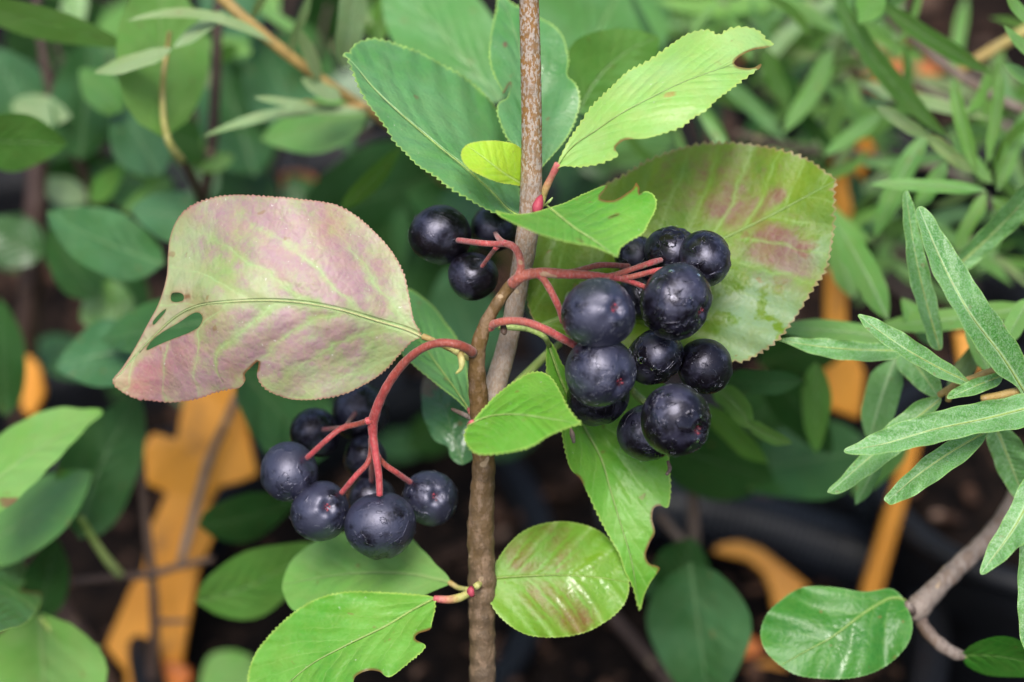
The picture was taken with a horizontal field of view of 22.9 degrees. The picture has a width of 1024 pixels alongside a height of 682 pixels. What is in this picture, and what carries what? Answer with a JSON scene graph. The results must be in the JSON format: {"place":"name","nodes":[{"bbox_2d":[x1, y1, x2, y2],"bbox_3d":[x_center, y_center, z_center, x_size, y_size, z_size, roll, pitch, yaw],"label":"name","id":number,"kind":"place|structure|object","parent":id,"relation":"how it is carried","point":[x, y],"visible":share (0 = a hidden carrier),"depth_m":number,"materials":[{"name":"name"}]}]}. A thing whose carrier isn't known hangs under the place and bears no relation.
{"place":"outdoors","nodes":[
{"label":"outdoors","id":0,"kind":"place"},
{"bbox_2d":[0,0,733,183],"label":"ground","id":1,"kind":"structure","parent":0,"point":[690,132],"depth_m":0.86,"materials":[{"name":"brown soil"}]},
{"bbox_2d":[0,154,281,475],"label":"plant pot","id":2,"kind":"object","parent":1,"relation":"on","point":[12,190],"visible":0.02,"depth_m":0.64,"materials":[{"name":"black plastic"}]},
{"bbox_2d":[0,213,176,363],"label":"potting soil","id":3,"kind":"structure","parent":2,"relation":"in","point":[60,310],"depth_m":0.61,"materials":[{"name":"brown soil"}]},
{"bbox_2d":[0,363,552,681],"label":"plant pot","id":4,"kind":"object","parent":1,"relation":"on","point":[516,655],"visible":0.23,"depth_m":0.53,"materials":[{"name":"black plastic"}]},
{"bbox_2d":[21,404,253,681],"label":"potting soil","id":5,"kind":"structure","parent":4,"relation":"in","point":[97,607],"depth_m":0.52,"materials":[{"name":"black soil"}]},
{"bbox_2d":[0,398,311,681],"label":"chokeberry shrub","id":6,"kind":"object","parent":5,"relation":"on","point":[84,489],"visible":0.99,"depth_m":0.42,"materials":[{"name":"green plant"}]},
{"bbox_2d":[0,0,318,427],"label":"chokeberry shrub","id":7,"kind":"object","parent":5,"relation":"on","point":[102,262],"visible":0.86,"depth_m":0.44,"materials":[{"name":"green plant"}]},
{"bbox_2d":[22,356,46,415],"bbox_3d":[-0.090,0.008,0.477,0.004,0.012,0.008,0,35,0],"label":"plastic strap","id":8,"kind":"object","parent":7,"relation":"attached to","point":[34,394],"visible":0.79,"depth_m":0.48,"materials":[{"name":"orange plastic"}]},
{"bbox_2d":[144,140,558,278],"bbox_3d":[-0.031,0.021,0.640,0.129,0.092,0.129,0,35,0],"label":"plant pot","id":9,"kind":"object","parent":1,"relation":"on","point":[318,165],"visible":0.03,"depth_m":0.66,"materials":[{"name":"black plastic"}]},
{"bbox_2d":[389,241,572,374],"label":"potting soil","id":10,"kind":"structure","parent":9,"relation":"in","point":[524,352],"depth_m":0.61,"materials":[{"name":"black soil"}]},
{"bbox_2d":[0,0,1020,681],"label":"bark mulch","id":11,"kind":"object","parent":1,"relation":"on","point":[570,480],"visible":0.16,"depth_m":0.52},
{"bbox_2d":[599,479,887,590],"bbox_3d":[0.070,0.048,0.504,0.106,0.043,0.019,2,35,3],"label":"ribbed pipe","id":12,"kind":"object","parent":11,"relation":"on","point":[809,544],"visible":0.39,"depth_m":0.49,"materials":[{"name":"black plastic"}]},
{"bbox_2d":[127,363,950,681],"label":"plant pot","id":13,"kind":"object","parent":1,"relation":"on","point":[921,659],"visible":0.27,"depth_m":0.51,"materials":[{"name":"black plastic"}]},
{"bbox_2d":[48,0,676,205],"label":"chokeberry shrub","id":14,"kind":"object","parent":13,"relation":"in","point":[187,140],"visible":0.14,"depth_m":0.48,"materials":[{"name":"green plant"}]},
{"bbox_2d":[235,0,669,464],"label":"chokeberry shrub","id":15,"kind":"object","parent":13,"relation":"in","point":[387,191],"visible":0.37,"depth_m":0.43,"materials":[{"name":"green plant"}]},
{"bbox_2d":[183,432,901,681],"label":"potting soil","id":16,"kind":"structure","parent":13,"relation":"in","point":[600,653],"depth_m":0.49,"materials":[{"name":"black soil"}]},
{"bbox_2d":[162,662,193,681],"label":"plastic clip","id":17,"kind":"object","parent":16,"relation":"on","point":[177,672],"visible":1,"depth_m":0.47,"materials":[{"name":"orange plastic"}]},
{"bbox_2d":[106,389,257,681],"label":"plastic tie","id":18,"kind":"object","parent":16,"relation":"on","point":[173,466],"visible":0.74,"depth_m":0.47,"materials":[{"name":"orange plastic"}]},
{"bbox_2d":[177,391,237,562],"bbox_3d":[-0.055,0.025,0.458,0.012,0.027,0.019,0,35,0],"label":"stick","id":19,"kind":"object","parent":18,"relation":"on","point":[205,471],"visible":0.94,"depth_m":0.46,"materials":[{"name":"brown wood"}]},
{"bbox_2d":[0,0,524,460],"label":"chokeberry shrub","id":20,"kind":"object","parent":16,"relation":"on","point":[416,439],"visible":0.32,"depth_m":0.47,"materials":[{"name":"green plant"}]},
{"bbox_2d":[280,171,316,189],"bbox_3d":[-0.042,-0.031,0.497,0.008,0.006,0.006,0,35,0],"label":"plastic clip","id":21,"kind":"object","parent":20,"relation":"attached to","point":[285,174],"visible":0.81,"depth_m":0.49,"materials":[{"name":"orange plastic"}]},
{"bbox_2d":[94,0,512,274],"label":"silvery leaved twig","id":22,"kind":"object","parent":16,"relation":"on","point":[355,20],"visible":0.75,"depth_m":0.41,"materials":[{"name":"green plant"}]},
{"bbox_2d":[112,0,837,681],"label":"chokeberry shrub","id":23,"kind":"object","parent":16,"relation":"on","point":[698,268],"visible":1,"depth_m":0.38,"materials":[{"name":"green plant"}]},
{"bbox_2d":[609,613,673,681],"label":"stick","id":24,"kind":"object","parent":16,"relation":"on","point":[643,652],"visible":0.68,"depth_m":0.48,"materials":[{"name":"brown wood"}]},
{"bbox_2d":[744,636,762,656],"bbox_3d":[0.045,0.059,0.484,0.006,0.005,0.005,0,35,0],"label":"plastic clip","id":25,"kind":"object","parent":16,"relation":"on","point":[755,648],"visible":0.48,"depth_m":0.48,"materials":[{"name":"orange plastic"}]},
{"bbox_2d":[713,541,807,606],"bbox_3d":[0.047,0.045,0.481,0.018,0.012,0.010,0,35,0],"label":"plastic hook","id":26,"kind":"object","parent":16,"relation":"on","point":[782,581],"visible":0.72,"depth_m":0.48,"materials":[{"name":"orange plastic"}]},
{"bbox_2d":[744,660,783,668],"bbox_3d":[0.048,0.066,0.483,0.016,0.009,0.007,0,35,0],"label":"plastic strap","id":27,"kind":"object","parent":16,"relation":"on","point":[763,663],"visible":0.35,"depth_m":0.48,"materials":[{"name":"orange plastic"}]},
{"bbox_2d":[645,334,907,681],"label":"leaves","id":28,"kind":"object","parent":16,"relation":"in","point":[698,619],"visible":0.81,"depth_m":0.43,"materials":[{"name":"plant"}]},
{"bbox_2d":[861,447,918,591],"bbox_3d":[0.071,0.034,0.473,0.012,0.039,0.020,0,35,0],"label":"plastic stake","id":29,"kind":"object","parent":16,"relation":"on","point":[880,556],"visible":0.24,"depth_m":0.47,"materials":[{"name":"orange plastic"}]},
{"bbox_2d":[760,490,1023,678],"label":"chokeberry shrub","id":30,"kind":"object","parent":13,"relation":"in","point":[822,632],"visible":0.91,"depth_m":0.39,"materials":[{"name":"green plant"}]},
{"bbox_2d":[527,252,1023,362],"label":"plant pot","id":31,"kind":"object","parent":1,"relation":"on","point":[992,287],"visible":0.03,"depth_m":0.61,"materials":[{"name":"black plastic"}]},
{"bbox_2d":[556,274,964,436],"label":"potting soil","id":32,"kind":"structure","parent":31,"relation":"in","point":[813,303],"depth_m":0.62,"materials":[{"name":"black soil"}]},
{"bbox_2d":[733,13,1023,278],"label":"plant pot","id":33,"kind":"object","parent":1,"relation":"on","point":[742,118],"visible":0.06,"depth_m":0.62,"materials":[{"name":"black plastic"}]},
{"bbox_2d":[761,0,1023,141],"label":"potting soil","id":34,"kind":"structure","parent":33,"relation":"in","point":[982,12],"depth_m":0.68,"materials":[{"name":"brown soil"}]},
{"bbox_2d":[863,352,1023,681],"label":"plant pot","id":35,"kind":"object","parent":1,"relation":"on","point":[974,604],"visible":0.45,"depth_m":0.47,"materials":[{"name":"black plastic"}]},
{"bbox_2d":[579,0,1016,297],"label":"narrow leaved shrub","id":36,"kind":"object","parent":35,"relation":"in","point":[804,109],"visible":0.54,"depth_m":0.45,"materials":[{"name":"green plant"}]},
{"bbox_2d":[865,41,939,93],"bbox_3d":[0.078,-0.054,0.501,0.016,0.010,0.008,0,35,0],"label":"plastic strap","id":37,"kind":"object","parent":36,"relation":"attached to","point":[925,67],"visible":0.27,"depth_m":0.50,"materials":[{"name":"orange plastic"}]},
{"bbox_2d":[627,0,1023,282],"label":"narrow leaved shrub","id":38,"kind":"object","parent":35,"relation":"in","point":[980,102],"visible":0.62,"depth_m":0.44,"materials":[{"name":"green plant"}]},
{"bbox_2d":[752,0,1023,304],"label":"narrow leaved shrub","id":39,"kind":"object","parent":35,"relation":"in","point":[954,59],"visible":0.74,"depth_m":0.43,"materials":[{"name":"green plant"}]},
{"bbox_2d":[823,268,863,418],"bbox_3d":[0.060,0.000,0.462,0.008,0.026,0.015,0,35,0],"label":"plastic strap","id":40,"kind":"object","parent":39,"relation":"hanging from","point":[845,378],"visible":0.47,"depth_m":0.46,"materials":[{"name":"orange plastic"}]},
{"bbox_2d":[830,137,874,219],"bbox_3d":[0.065,-0.033,0.479,0.009,0.021,0.012,0,35,0],"label":"plastic strap","id":41,"kind":"object","parent":39,"relation":"attached to","point":[843,204],"visible":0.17,"depth_m":0.48,"materials":[{"name":"orange plastic"}]},
{"bbox_2d":[953,331,981,369],"bbox_3d":[0.082,0.002,0.452,0.006,0.007,0.006,0,35,0],"label":"plastic strap","id":42,"kind":"object","parent":39,"relation":"attached to","point":[961,346],"visible":0.24,"depth_m":0.45,"materials":[{"name":"orange plastic"}]},
{"bbox_2d":[890,427,1023,569],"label":"potting soil","id":43,"kind":"structure","parent":35,"relation":"in","point":[977,469],"depth_m":0.50,"materials":[{"name":"black soil"}]},
{"bbox_2d":[778,185,1023,646],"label":"narrow leaved shrub","id":44,"kind":"object","parent":43,"relation":"on","point":[991,338],"visible":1,"depth_m":0.38,"materials":[{"name":"green plant"}]}
]}

